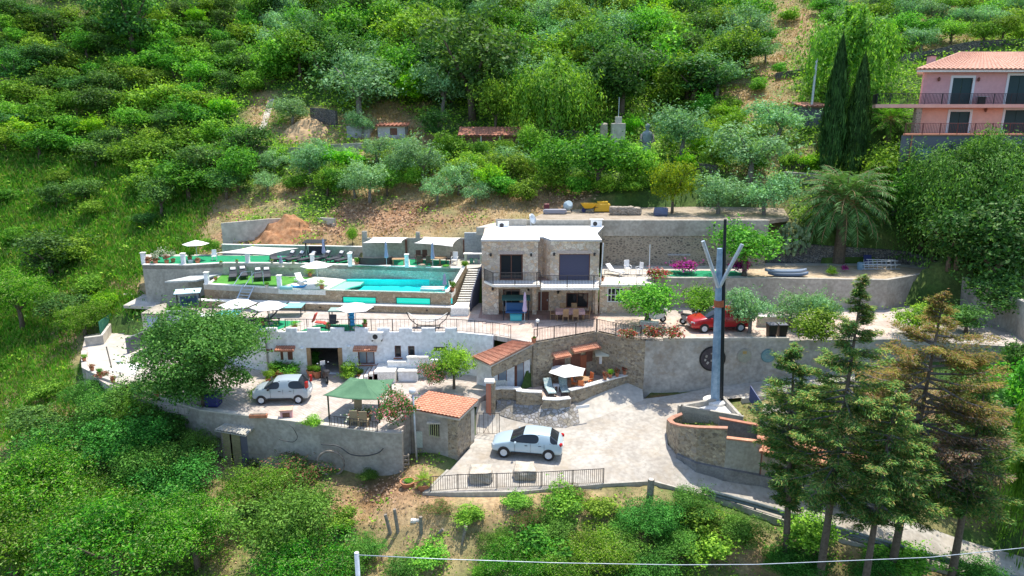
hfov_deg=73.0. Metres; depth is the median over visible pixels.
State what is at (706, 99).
bush
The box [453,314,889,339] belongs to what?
pink tile paving
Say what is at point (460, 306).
stone stairs
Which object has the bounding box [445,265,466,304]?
stair parapet
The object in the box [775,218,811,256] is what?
prickly pear
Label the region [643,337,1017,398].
concrete wall
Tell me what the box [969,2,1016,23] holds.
olive tree
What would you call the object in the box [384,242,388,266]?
closed parasol
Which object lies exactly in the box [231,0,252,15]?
evergreen tree
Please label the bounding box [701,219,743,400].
monument pole
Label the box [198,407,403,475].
retaining wall
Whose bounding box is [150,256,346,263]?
lawn carpet
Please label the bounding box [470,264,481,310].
stair screen
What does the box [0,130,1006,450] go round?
tall grass
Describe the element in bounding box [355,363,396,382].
stone steps
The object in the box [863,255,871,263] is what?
folding chair
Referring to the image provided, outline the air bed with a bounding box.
[349,312,354,325]
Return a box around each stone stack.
[609,206,618,214]
[618,206,625,214]
[626,206,633,214]
[633,207,641,214]
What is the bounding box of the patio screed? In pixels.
[88,333,155,400]
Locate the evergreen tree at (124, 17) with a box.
[67,0,164,54]
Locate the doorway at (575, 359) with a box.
[571,353,580,366]
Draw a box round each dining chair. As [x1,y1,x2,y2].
[560,303,565,317]
[562,309,568,321]
[571,303,576,315]
[572,309,578,320]
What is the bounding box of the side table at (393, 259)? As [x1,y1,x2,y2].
[392,258,404,264]
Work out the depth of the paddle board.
56.99 m
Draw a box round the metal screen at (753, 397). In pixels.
[749,386,761,412]
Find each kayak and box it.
[765,268,806,272]
[768,271,808,276]
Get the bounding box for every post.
[106,346,112,372]
[384,514,391,534]
[393,508,399,533]
[409,388,420,460]
[419,516,422,535]
[461,525,466,544]
[647,478,654,501]
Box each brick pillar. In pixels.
[484,378,495,414]
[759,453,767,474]
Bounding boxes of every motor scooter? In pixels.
[317,360,329,383]
[644,308,667,321]
[678,309,698,324]
[689,307,710,313]
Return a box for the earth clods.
[11,1,1005,574]
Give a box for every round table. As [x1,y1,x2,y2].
[434,256,446,265]
[576,376,589,380]
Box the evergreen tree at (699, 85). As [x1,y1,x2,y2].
[647,45,759,104]
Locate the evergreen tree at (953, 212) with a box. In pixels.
[920,197,1008,270]
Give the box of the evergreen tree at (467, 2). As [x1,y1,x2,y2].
[454,0,482,9]
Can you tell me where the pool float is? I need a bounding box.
[420,286,444,291]
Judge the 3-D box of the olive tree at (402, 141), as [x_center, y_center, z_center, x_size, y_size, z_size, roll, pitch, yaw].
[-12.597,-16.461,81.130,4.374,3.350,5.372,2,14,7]
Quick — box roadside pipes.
[702,487,1017,575]
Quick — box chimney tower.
[610,97,625,149]
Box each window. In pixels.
[342,296,375,302]
[358,352,374,363]
[395,346,400,356]
[396,297,430,304]
[408,346,414,354]
[430,424,439,436]
[503,289,519,306]
[566,293,587,307]
[607,288,623,301]
[915,147,931,160]
[945,109,972,132]
[947,75,975,103]
[1000,108,1023,132]
[1003,73,1023,103]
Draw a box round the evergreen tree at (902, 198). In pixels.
[879,167,962,234]
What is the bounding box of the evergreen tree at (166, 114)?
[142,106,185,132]
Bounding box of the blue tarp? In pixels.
[204,391,221,406]
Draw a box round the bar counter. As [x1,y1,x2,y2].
[463,252,481,263]
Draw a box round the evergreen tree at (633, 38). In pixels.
[619,24,643,42]
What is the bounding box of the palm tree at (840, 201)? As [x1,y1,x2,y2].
[791,165,900,263]
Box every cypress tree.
[814,32,849,176]
[837,51,872,177]
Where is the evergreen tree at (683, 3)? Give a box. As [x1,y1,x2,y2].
[655,0,708,19]
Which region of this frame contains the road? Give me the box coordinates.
[429,371,1023,575]
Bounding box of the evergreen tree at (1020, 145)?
[991,127,1023,195]
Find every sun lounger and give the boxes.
[228,267,237,280]
[238,266,247,279]
[250,311,279,323]
[254,267,261,281]
[263,267,270,280]
[269,253,278,261]
[276,250,296,261]
[285,250,306,262]
[294,272,307,284]
[296,251,318,262]
[314,250,332,260]
[325,250,344,262]
[334,251,354,262]
[542,377,556,396]
[558,377,569,395]
[604,263,624,275]
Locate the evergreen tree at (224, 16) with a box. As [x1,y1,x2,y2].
[206,6,235,29]
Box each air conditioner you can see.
[370,331,383,341]
[498,221,508,226]
[590,219,603,226]
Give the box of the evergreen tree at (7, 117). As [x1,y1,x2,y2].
[0,106,37,126]
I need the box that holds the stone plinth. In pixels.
[677,395,743,423]
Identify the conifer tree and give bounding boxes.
[748,341,834,553]
[765,274,911,575]
[814,383,951,575]
[821,288,1016,575]
[913,379,1023,575]
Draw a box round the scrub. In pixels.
[0,0,1023,575]
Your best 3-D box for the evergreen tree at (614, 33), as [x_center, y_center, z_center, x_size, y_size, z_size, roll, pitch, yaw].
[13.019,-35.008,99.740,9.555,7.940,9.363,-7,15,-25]
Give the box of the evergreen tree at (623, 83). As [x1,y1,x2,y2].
[573,21,684,117]
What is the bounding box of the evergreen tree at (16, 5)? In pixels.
[0,0,43,20]
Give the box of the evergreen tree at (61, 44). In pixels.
[45,38,69,52]
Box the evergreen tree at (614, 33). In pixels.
[567,16,634,43]
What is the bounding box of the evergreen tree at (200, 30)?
[182,18,213,39]
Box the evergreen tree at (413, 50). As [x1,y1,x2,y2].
[388,36,459,77]
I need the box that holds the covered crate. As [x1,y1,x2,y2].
[653,207,667,215]
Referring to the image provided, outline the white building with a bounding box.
[224,327,493,375]
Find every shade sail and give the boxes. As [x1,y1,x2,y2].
[108,363,140,374]
[218,246,296,254]
[363,237,408,242]
[416,237,459,246]
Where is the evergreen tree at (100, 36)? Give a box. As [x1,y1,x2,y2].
[67,26,124,57]
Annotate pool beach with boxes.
[278,277,346,294]
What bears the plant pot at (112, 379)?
on the retaining wall at (192, 417)
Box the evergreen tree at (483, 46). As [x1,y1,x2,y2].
[398,0,543,122]
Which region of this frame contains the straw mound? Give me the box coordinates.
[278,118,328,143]
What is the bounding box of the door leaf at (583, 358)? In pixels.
[580,355,586,375]
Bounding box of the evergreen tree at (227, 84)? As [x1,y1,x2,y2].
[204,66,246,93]
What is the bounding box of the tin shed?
[141,303,191,349]
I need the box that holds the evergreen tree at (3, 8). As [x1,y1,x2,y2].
[0,0,13,18]
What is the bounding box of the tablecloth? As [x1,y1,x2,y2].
[555,308,584,314]
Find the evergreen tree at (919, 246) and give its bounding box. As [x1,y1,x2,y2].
[889,177,959,251]
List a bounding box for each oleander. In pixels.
[365,380,421,425]
[414,353,449,385]
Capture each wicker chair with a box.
[349,410,358,425]
[353,400,361,409]
[358,411,368,426]
[415,250,420,262]
[416,255,422,264]
[421,250,427,258]
[426,256,431,266]
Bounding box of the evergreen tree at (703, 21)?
[669,4,721,35]
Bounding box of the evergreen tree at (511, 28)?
[496,23,526,35]
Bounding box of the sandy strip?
[747,266,921,278]
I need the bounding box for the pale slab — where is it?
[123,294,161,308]
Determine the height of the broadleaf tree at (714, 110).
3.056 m
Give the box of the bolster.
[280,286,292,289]
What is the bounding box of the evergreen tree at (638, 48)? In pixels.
[603,40,654,73]
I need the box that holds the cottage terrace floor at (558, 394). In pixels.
[527,375,602,397]
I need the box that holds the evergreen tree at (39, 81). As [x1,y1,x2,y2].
[22,73,57,88]
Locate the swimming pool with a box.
[185,279,452,314]
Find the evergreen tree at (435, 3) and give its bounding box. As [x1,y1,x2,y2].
[420,0,446,16]
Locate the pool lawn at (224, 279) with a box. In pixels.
[212,275,311,286]
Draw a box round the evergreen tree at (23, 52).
[1,43,47,73]
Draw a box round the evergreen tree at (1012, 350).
[986,334,1023,380]
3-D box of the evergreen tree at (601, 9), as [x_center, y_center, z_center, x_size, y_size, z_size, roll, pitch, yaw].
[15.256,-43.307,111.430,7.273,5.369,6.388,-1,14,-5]
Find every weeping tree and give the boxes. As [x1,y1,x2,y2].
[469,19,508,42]
[502,46,612,140]
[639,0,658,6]
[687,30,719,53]
[779,0,921,100]
[873,122,1023,275]
[991,395,1023,568]
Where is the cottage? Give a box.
[472,340,533,386]
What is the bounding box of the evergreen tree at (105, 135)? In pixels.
[79,122,129,146]
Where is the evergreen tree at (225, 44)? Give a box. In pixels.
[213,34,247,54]
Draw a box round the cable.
[360,547,1023,564]
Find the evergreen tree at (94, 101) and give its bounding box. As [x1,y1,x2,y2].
[67,80,132,118]
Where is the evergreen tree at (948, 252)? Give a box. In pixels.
[918,219,1002,271]
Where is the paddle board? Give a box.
[291,284,306,287]
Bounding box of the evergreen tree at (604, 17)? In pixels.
[575,4,614,22]
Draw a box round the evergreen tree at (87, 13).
[74,3,101,15]
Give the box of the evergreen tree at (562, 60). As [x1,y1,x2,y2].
[534,55,581,67]
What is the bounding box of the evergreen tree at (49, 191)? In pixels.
[23,177,79,207]
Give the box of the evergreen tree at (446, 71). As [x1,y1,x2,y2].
[420,46,467,102]
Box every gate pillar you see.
[139,252,146,263]
[179,253,185,263]
[203,271,209,284]
[245,254,249,262]
[276,274,281,288]
[309,254,314,261]
[347,252,351,266]
[404,254,408,267]
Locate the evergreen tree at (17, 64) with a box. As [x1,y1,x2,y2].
[0,41,53,80]
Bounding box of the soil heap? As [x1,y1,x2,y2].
[248,214,310,244]
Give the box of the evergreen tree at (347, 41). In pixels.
[321,22,379,69]
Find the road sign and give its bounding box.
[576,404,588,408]
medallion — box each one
[699,346,725,370]
[737,349,751,362]
[761,349,774,362]
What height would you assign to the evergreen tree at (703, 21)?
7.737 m
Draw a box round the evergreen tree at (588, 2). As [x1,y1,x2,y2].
[583,0,605,12]
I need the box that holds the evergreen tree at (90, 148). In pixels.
[67,137,124,166]
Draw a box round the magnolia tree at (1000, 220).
[896,181,1023,284]
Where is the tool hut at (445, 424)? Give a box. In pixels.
[410,390,477,460]
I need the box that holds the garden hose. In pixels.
[321,444,383,456]
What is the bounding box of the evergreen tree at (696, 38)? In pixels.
[666,26,714,53]
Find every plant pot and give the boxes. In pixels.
[80,353,87,360]
[89,364,94,370]
[95,368,103,374]
[109,375,116,382]
[151,251,158,263]
[163,253,170,263]
[169,249,175,262]
[186,251,194,259]
[260,368,277,380]
[266,361,282,377]
[288,366,300,373]
[290,320,299,326]
[305,269,313,276]
[305,364,314,377]
[312,365,320,378]
[315,278,327,288]
[356,369,363,375]
[362,318,367,326]
[400,477,414,488]
[412,471,432,491]
[450,279,456,291]
[461,260,468,266]
[602,371,607,379]
[607,368,613,377]
[614,367,619,376]
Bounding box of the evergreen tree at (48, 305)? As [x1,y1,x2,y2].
[25,287,99,323]
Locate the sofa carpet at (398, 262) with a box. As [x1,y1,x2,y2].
[355,260,404,266]
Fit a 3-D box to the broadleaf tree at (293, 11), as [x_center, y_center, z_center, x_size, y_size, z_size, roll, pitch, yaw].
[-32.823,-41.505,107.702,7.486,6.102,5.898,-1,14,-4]
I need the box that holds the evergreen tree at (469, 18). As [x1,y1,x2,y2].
[460,10,484,27]
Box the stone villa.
[481,226,603,313]
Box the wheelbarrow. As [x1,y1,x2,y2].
[581,203,596,211]
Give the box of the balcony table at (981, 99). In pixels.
[976,96,987,103]
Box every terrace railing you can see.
[601,274,654,284]
[904,123,1023,133]
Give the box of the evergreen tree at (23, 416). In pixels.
[0,400,71,439]
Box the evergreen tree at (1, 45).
[0,37,18,55]
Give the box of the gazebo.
[323,377,393,422]
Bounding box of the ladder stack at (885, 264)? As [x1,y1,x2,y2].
[862,259,900,268]
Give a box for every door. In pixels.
[146,317,152,327]
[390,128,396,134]
[471,409,474,441]
[500,254,522,279]
[517,363,522,386]
[540,292,548,309]
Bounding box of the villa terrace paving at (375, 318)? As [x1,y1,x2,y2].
[182,302,1023,345]
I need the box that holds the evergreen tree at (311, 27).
[278,12,342,67]
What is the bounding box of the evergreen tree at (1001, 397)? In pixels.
[923,367,1022,465]
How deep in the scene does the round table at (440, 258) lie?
60.70 m
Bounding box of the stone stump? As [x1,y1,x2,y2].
[600,123,607,138]
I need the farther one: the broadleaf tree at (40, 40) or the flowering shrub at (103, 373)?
the broadleaf tree at (40, 40)
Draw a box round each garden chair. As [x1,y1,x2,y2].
[571,377,577,387]
[577,380,584,385]
[585,371,593,383]
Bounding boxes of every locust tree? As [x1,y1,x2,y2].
[0,258,63,329]
[0,428,115,535]
[0,453,78,528]
[0,473,142,574]
[0,474,73,575]
[0,475,212,575]
[27,466,152,519]
[48,292,121,337]
[89,395,165,436]
[116,483,253,574]
[133,482,239,556]
[199,457,299,512]
[237,512,381,575]
[461,525,548,575]
[525,535,594,575]
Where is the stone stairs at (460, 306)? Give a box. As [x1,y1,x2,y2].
[450,269,479,315]
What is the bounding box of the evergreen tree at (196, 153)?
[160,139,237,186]
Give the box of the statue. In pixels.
[640,124,654,153]
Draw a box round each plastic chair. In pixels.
[211,249,216,260]
[451,252,457,264]
[624,260,631,273]
[636,262,643,273]
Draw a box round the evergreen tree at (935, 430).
[912,410,968,461]
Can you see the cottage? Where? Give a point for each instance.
(509, 362)
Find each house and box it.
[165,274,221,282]
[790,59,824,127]
[872,51,1023,215]
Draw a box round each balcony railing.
[484,269,536,284]
[536,272,599,287]
[872,93,1023,104]
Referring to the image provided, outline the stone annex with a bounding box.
[599,277,653,312]
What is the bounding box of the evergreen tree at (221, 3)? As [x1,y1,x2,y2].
[212,0,238,11]
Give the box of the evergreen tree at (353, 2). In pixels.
[325,0,378,15]
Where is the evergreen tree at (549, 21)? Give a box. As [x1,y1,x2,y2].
[530,12,567,35]
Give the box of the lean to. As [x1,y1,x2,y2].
[458,127,522,150]
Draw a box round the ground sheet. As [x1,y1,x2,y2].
[664,270,741,276]
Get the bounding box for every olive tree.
[248,18,311,42]
[249,167,284,194]
[256,92,314,124]
[258,5,284,22]
[258,147,288,174]
[261,0,286,13]
[262,6,298,31]
[273,0,310,12]
[279,138,334,183]
[289,7,323,23]
[294,148,334,176]
[298,50,415,117]
[300,137,335,151]
[325,41,379,83]
[332,159,377,198]
[333,144,359,154]
[338,104,377,139]
[338,153,396,203]
[347,32,388,59]
[356,133,392,163]
[376,140,412,172]
[378,127,450,186]
[382,134,420,150]
[398,54,465,117]
[414,171,458,203]
[437,8,467,32]
[437,157,478,195]
[459,69,501,112]
[459,177,500,204]
[461,2,490,13]
[463,0,509,19]
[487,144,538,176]
[488,49,538,77]
[506,0,531,15]
[514,49,571,80]
[520,0,566,22]
[525,18,565,46]
[555,10,601,44]
[560,163,578,178]
[562,0,607,19]
[565,59,588,75]
[574,160,594,179]
[590,3,647,40]
[642,95,720,155]
[685,47,754,97]
[690,166,752,213]
[694,115,815,185]
[707,22,746,37]
[715,3,748,25]
[718,0,787,36]
[725,283,790,333]
[735,162,812,214]
[736,90,822,141]
[761,36,786,61]
[768,284,820,328]
[801,285,845,324]
[821,0,853,10]
[827,2,866,24]
[851,0,890,4]
[867,13,893,28]
[891,0,932,17]
[897,23,950,51]
[913,0,953,19]
[940,5,969,19]
[953,5,983,23]
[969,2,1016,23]
[983,0,1018,8]
[1005,0,1023,9]
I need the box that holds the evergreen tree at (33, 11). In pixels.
[18,0,63,29]
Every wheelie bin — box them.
[766,322,777,336]
[776,322,788,336]
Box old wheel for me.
[316,450,344,474]
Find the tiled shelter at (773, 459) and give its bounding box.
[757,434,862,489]
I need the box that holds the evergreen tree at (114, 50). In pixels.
[100,44,135,62]
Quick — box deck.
[142,254,480,271]
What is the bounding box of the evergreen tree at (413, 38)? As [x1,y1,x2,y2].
[393,31,434,46]
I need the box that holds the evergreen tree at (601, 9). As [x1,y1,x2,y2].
[593,3,621,14]
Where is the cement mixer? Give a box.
[562,201,572,212]
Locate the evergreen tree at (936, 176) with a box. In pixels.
[895,154,993,204]
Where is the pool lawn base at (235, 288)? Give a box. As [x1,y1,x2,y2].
[204,275,307,293]
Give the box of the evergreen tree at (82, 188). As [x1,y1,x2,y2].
[62,177,114,198]
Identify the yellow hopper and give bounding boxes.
[594,201,610,210]
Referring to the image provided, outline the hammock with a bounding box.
[406,312,448,328]
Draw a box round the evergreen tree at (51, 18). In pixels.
[24,5,74,40]
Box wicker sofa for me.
[358,256,392,264]
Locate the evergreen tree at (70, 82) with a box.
[43,72,101,91]
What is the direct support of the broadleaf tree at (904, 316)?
on the villa terrace paving at (375, 318)
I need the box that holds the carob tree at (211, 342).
[108,289,285,407]
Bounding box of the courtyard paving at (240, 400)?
[82,334,485,433]
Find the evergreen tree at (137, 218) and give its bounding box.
[127,210,162,224]
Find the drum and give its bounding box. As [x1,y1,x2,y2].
[857,262,863,269]
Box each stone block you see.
[468,464,492,484]
[512,461,536,480]
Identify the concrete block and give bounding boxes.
[476,223,495,234]
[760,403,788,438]
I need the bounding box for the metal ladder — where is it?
[231,271,263,311]
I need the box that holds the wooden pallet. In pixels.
[404,454,409,468]
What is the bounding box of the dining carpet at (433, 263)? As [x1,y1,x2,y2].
[409,259,448,265]
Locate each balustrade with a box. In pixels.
[534,318,596,340]
[597,319,641,338]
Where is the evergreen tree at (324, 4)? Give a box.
[312,0,355,8]
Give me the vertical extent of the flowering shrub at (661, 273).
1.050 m
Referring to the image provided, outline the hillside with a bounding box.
[0,0,1023,575]
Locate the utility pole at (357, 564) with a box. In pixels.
[354,551,359,575]
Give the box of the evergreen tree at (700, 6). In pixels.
[684,0,716,23]
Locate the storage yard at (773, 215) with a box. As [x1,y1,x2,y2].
[536,207,788,223]
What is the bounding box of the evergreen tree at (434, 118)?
[410,104,458,142]
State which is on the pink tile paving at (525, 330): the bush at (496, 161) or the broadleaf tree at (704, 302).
the broadleaf tree at (704, 302)
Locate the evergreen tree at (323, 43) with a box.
[312,23,363,56]
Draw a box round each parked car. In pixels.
[252,374,312,404]
[491,425,563,460]
[686,305,748,332]
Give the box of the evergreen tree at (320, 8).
[308,0,339,20]
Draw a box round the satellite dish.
[529,214,535,223]
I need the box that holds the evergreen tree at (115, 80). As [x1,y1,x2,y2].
[75,64,135,97]
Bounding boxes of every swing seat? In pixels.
[173,288,201,310]
[303,239,326,259]
[502,295,529,319]
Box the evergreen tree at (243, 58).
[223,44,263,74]
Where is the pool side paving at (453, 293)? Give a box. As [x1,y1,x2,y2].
[448,280,455,297]
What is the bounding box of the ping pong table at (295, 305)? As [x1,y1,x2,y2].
[267,301,305,316]
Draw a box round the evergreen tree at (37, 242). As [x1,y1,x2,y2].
[1,222,98,277]
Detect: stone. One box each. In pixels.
[410,518,418,522]
[436,528,443,535]
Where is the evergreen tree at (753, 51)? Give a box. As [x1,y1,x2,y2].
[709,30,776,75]
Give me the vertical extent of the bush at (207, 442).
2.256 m
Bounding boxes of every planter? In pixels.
[249,413,267,417]
[279,406,292,417]
[417,264,425,267]
[441,264,450,268]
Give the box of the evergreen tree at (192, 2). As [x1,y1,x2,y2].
[176,0,199,15]
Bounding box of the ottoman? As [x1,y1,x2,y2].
[510,314,521,320]
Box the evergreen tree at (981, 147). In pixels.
[951,130,1023,165]
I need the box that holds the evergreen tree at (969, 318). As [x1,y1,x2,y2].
[942,298,998,333]
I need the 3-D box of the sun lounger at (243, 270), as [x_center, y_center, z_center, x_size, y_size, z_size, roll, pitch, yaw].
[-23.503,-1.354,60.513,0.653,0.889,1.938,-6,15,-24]
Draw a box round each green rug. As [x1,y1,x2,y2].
[255,320,301,329]
[304,324,367,329]
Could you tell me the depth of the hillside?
63.61 m
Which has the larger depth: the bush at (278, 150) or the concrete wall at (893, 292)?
the bush at (278, 150)
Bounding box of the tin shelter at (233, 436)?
[214,423,253,465]
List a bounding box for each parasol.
[182,240,208,260]
[218,299,255,310]
[249,301,286,324]
[278,256,283,267]
[300,261,332,285]
[322,239,325,261]
[336,302,373,328]
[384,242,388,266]
[431,242,434,268]
[442,273,446,291]
[521,292,527,322]
[549,364,584,387]
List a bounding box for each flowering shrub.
[92,371,108,377]
[147,257,160,261]
[150,247,167,257]
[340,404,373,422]
[617,328,637,337]
[639,324,664,337]
[644,265,673,278]
[662,321,685,339]
[666,256,703,271]
[727,258,756,270]
[840,264,848,270]
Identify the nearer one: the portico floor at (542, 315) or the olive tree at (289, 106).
the portico floor at (542, 315)
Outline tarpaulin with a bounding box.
[543,209,566,213]
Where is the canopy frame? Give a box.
[328,307,348,326]
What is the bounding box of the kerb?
[422,470,963,575]
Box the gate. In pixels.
[476,412,499,433]
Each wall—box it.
[81,350,202,440]
[84,335,103,346]
[100,324,111,343]
[125,331,145,353]
[142,262,223,305]
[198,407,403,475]
[204,283,278,300]
[221,218,280,243]
[221,244,361,256]
[222,262,314,276]
[254,145,302,156]
[310,108,337,126]
[314,263,460,286]
[317,217,335,225]
[329,143,389,151]
[362,231,464,257]
[380,413,411,458]
[387,355,440,377]
[397,368,418,381]
[464,232,482,258]
[495,380,506,386]
[495,386,541,406]
[496,219,526,225]
[496,400,579,427]
[527,219,768,265]
[531,331,601,387]
[542,396,570,409]
[545,129,584,137]
[568,374,627,402]
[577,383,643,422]
[596,332,645,388]
[640,320,658,329]
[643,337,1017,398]
[652,273,1023,340]
[666,412,727,466]
[676,453,874,510]
[691,163,717,173]
[718,416,758,438]
[724,436,760,473]
[741,390,808,403]
[756,315,799,326]
[766,241,936,266]
[775,68,808,80]
[779,161,810,169]
[784,171,820,187]
[901,39,1023,62]
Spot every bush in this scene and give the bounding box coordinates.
[0,30,14,43]
[0,78,54,105]
[0,115,47,142]
[0,184,26,200]
[0,222,29,239]
[0,414,103,484]
[2,10,46,30]
[2,37,28,51]
[12,92,77,124]
[12,269,59,290]
[16,375,71,400]
[22,28,53,42]
[28,60,84,86]
[31,126,96,151]
[32,89,67,106]
[34,231,103,262]
[37,5,60,18]
[41,165,76,180]
[45,111,82,134]
[47,373,104,408]
[50,390,131,446]
[51,370,174,432]
[52,1,91,21]
[53,398,186,468]
[54,48,92,70]
[57,15,97,38]
[64,271,112,293]
[68,197,105,213]
[69,111,113,132]
[75,59,105,74]
[75,386,123,416]
[83,286,120,308]
[85,52,115,68]
[90,56,131,81]
[95,434,192,491]
[106,88,141,109]
[108,436,232,507]
[109,60,172,91]
[112,149,161,186]
[114,77,178,110]
[122,44,172,69]
[131,409,194,440]
[131,428,223,480]
[132,123,169,143]
[139,133,188,162]
[142,10,189,43]
[148,76,187,98]
[150,0,174,16]
[152,121,196,144]
[152,156,186,178]
[154,85,193,112]
[157,95,231,124]
[160,18,203,36]
[163,38,225,65]
[170,423,221,457]
[173,86,234,109]
[175,78,208,95]
[178,2,213,22]
[182,135,221,161]
[188,113,236,143]
[190,38,220,52]
[194,0,220,14]
[194,235,222,251]
[197,43,256,70]
[198,95,246,115]
[201,23,244,42]
[203,119,262,139]
[205,470,352,562]
[215,135,240,152]
[220,19,248,38]
[228,7,261,25]
[231,20,273,44]
[234,37,267,61]
[234,63,273,91]
[239,449,339,492]
[243,26,301,81]
[243,457,262,472]
[244,379,266,398]
[259,359,301,373]
[261,140,290,159]
[277,170,309,189]
[280,478,348,525]
[296,412,323,427]
[310,145,369,165]
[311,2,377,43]
[311,350,321,364]
[315,537,376,575]
[318,163,351,195]
[323,499,362,529]
[332,156,371,172]
[333,356,361,380]
[347,526,391,558]
[353,465,379,481]
[373,142,400,166]
[377,547,422,575]
[385,59,432,100]
[397,528,453,575]
[399,161,428,185]
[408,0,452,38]
[415,497,456,515]
[426,123,474,155]
[434,2,458,29]
[440,53,501,90]
[441,150,479,182]
[444,498,486,529]
[457,146,485,169]
[467,520,518,556]
[468,564,495,575]
[470,161,508,187]
[474,146,515,176]
[481,171,525,194]
[483,0,527,12]
[494,64,522,102]
[497,487,540,510]
[498,174,547,200]
[500,514,575,575]
[508,26,559,48]
[508,502,549,527]
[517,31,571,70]
[528,506,582,543]
[529,48,596,91]
[529,160,573,190]
[529,472,586,519]
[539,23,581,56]
[550,513,645,575]
[559,478,591,500]
[560,172,601,193]
[569,131,596,146]
[578,491,627,518]
[584,517,660,568]
[588,170,623,192]
[605,505,650,538]
[606,28,634,58]
[608,488,694,537]
[610,164,651,192]
[612,542,695,575]
[614,163,639,175]
[622,113,647,133]
[634,46,666,77]
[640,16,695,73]
[641,0,683,11]
[642,57,692,104]
[644,146,668,162]
[646,521,705,560]
[658,133,681,142]
[659,479,730,519]
[669,148,702,166]
[670,487,740,543]
[674,524,747,567]
[679,134,713,152]
[684,88,717,110]
[708,100,750,119]
[712,504,777,550]
[716,93,743,107]
[726,0,787,20]
[742,156,774,170]
[743,73,774,90]
[756,26,787,40]
[759,541,812,575]
[763,531,843,575]
[767,60,789,72]
[767,507,858,556]
[774,4,805,20]
[776,150,804,168]
[777,301,846,342]
[794,394,836,419]
[798,151,827,170]
[824,264,840,273]
[840,0,882,19]
[841,547,905,575]
[858,528,965,575]
[896,36,920,50]
[933,544,1022,575]
[948,261,1023,315]
[963,0,1006,13]
[1001,1,1023,24]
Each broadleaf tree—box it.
[0,10,25,30]
[0,59,11,70]
[0,73,33,102]
[0,95,35,116]
[0,122,26,153]
[3,25,29,43]
[4,121,66,159]
[18,31,66,63]
[49,85,89,116]
[59,26,107,59]
[72,15,96,25]
[88,130,155,169]
[102,29,143,50]
[102,49,151,71]
[103,100,156,134]
[121,34,159,53]
[140,33,184,57]
[145,6,179,24]
[145,67,175,82]
[151,150,217,202]
[152,49,185,79]
[171,32,198,51]
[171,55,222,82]
[202,137,259,191]
[239,0,276,24]
[263,17,326,80]
[278,0,319,21]
[299,0,325,11]
[302,160,342,195]
[316,0,367,31]
[344,223,359,245]
[346,0,394,30]
[349,52,398,102]
[354,33,411,54]
[358,23,392,45]
[361,0,435,45]
[367,0,421,30]
[368,35,402,85]
[371,164,402,196]
[377,32,426,98]
[396,0,423,8]
[408,0,442,20]
[414,144,449,174]
[425,340,477,388]
[442,0,470,17]
[464,138,490,155]
[465,65,519,126]
[471,2,521,26]
[488,135,518,152]
[489,22,548,60]
[490,4,535,27]
[500,145,541,184]
[503,7,545,36]
[513,117,554,157]
[516,0,536,8]
[522,128,579,190]
[547,4,614,56]
[550,0,605,27]
[552,0,585,18]
[553,121,647,192]
[561,31,601,67]
[601,0,636,13]
[602,4,631,22]
[602,272,687,319]
[614,0,684,51]
[615,134,664,178]
[632,12,702,50]
[638,157,672,181]
[643,148,705,212]
[649,1,694,26]
[651,43,732,101]
[678,278,727,311]
[689,44,716,89]
[694,139,728,166]
[695,29,742,68]
[695,118,723,135]
[696,0,737,8]
[698,0,748,39]
[703,213,800,275]
[707,16,765,70]
[708,100,729,117]
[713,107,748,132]
[802,0,831,14]
[809,2,845,25]
[848,136,920,184]
[863,133,900,170]
[869,0,904,22]
[869,96,913,144]
[873,161,940,222]
[876,156,938,180]
[882,297,948,335]
[886,7,928,37]
[888,0,919,12]
[907,194,950,265]
[911,13,949,31]
[929,15,972,44]
[932,0,962,16]
[954,0,986,8]
[961,16,1011,40]
[965,349,1023,439]
[979,9,1023,39]
[1005,23,1023,38]
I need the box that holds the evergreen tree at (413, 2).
[402,0,441,9]
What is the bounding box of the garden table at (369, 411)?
[348,410,370,420]
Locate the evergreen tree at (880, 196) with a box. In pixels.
[870,178,897,209]
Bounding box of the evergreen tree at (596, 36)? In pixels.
[565,19,642,66]
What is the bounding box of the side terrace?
[602,263,928,279]
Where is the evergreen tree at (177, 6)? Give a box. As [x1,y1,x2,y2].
[162,0,190,24]
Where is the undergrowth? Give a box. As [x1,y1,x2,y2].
[0,0,1023,575]
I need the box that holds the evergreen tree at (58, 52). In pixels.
[14,40,84,67]
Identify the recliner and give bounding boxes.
[312,312,326,327]
[329,314,339,326]
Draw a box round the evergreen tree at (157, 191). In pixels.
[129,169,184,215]
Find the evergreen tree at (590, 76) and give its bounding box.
[570,62,607,101]
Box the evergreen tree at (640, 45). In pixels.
[630,38,656,53]
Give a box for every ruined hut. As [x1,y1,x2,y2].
[346,126,372,138]
[374,122,409,138]
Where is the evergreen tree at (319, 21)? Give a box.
[298,11,346,35]
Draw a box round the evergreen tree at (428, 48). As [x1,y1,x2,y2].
[394,27,469,93]
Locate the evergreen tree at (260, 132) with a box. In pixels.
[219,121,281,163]
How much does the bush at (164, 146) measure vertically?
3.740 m
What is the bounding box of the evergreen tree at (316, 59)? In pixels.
[296,42,343,90]
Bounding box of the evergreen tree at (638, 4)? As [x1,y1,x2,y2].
[625,0,654,19]
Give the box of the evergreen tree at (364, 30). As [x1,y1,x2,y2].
[348,18,375,40]
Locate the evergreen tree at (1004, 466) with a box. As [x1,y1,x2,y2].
[990,427,1023,508]
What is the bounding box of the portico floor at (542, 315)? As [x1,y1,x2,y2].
[478,306,600,320]
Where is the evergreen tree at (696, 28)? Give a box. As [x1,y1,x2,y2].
[672,17,714,44]
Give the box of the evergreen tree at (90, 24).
[71,14,110,35]
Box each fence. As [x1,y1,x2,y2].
[98,314,110,334]
[186,301,269,326]
[285,319,510,338]
[329,415,377,431]
[430,468,603,490]
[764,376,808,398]
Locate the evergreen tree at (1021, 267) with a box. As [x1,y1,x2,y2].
[1008,236,1023,294]

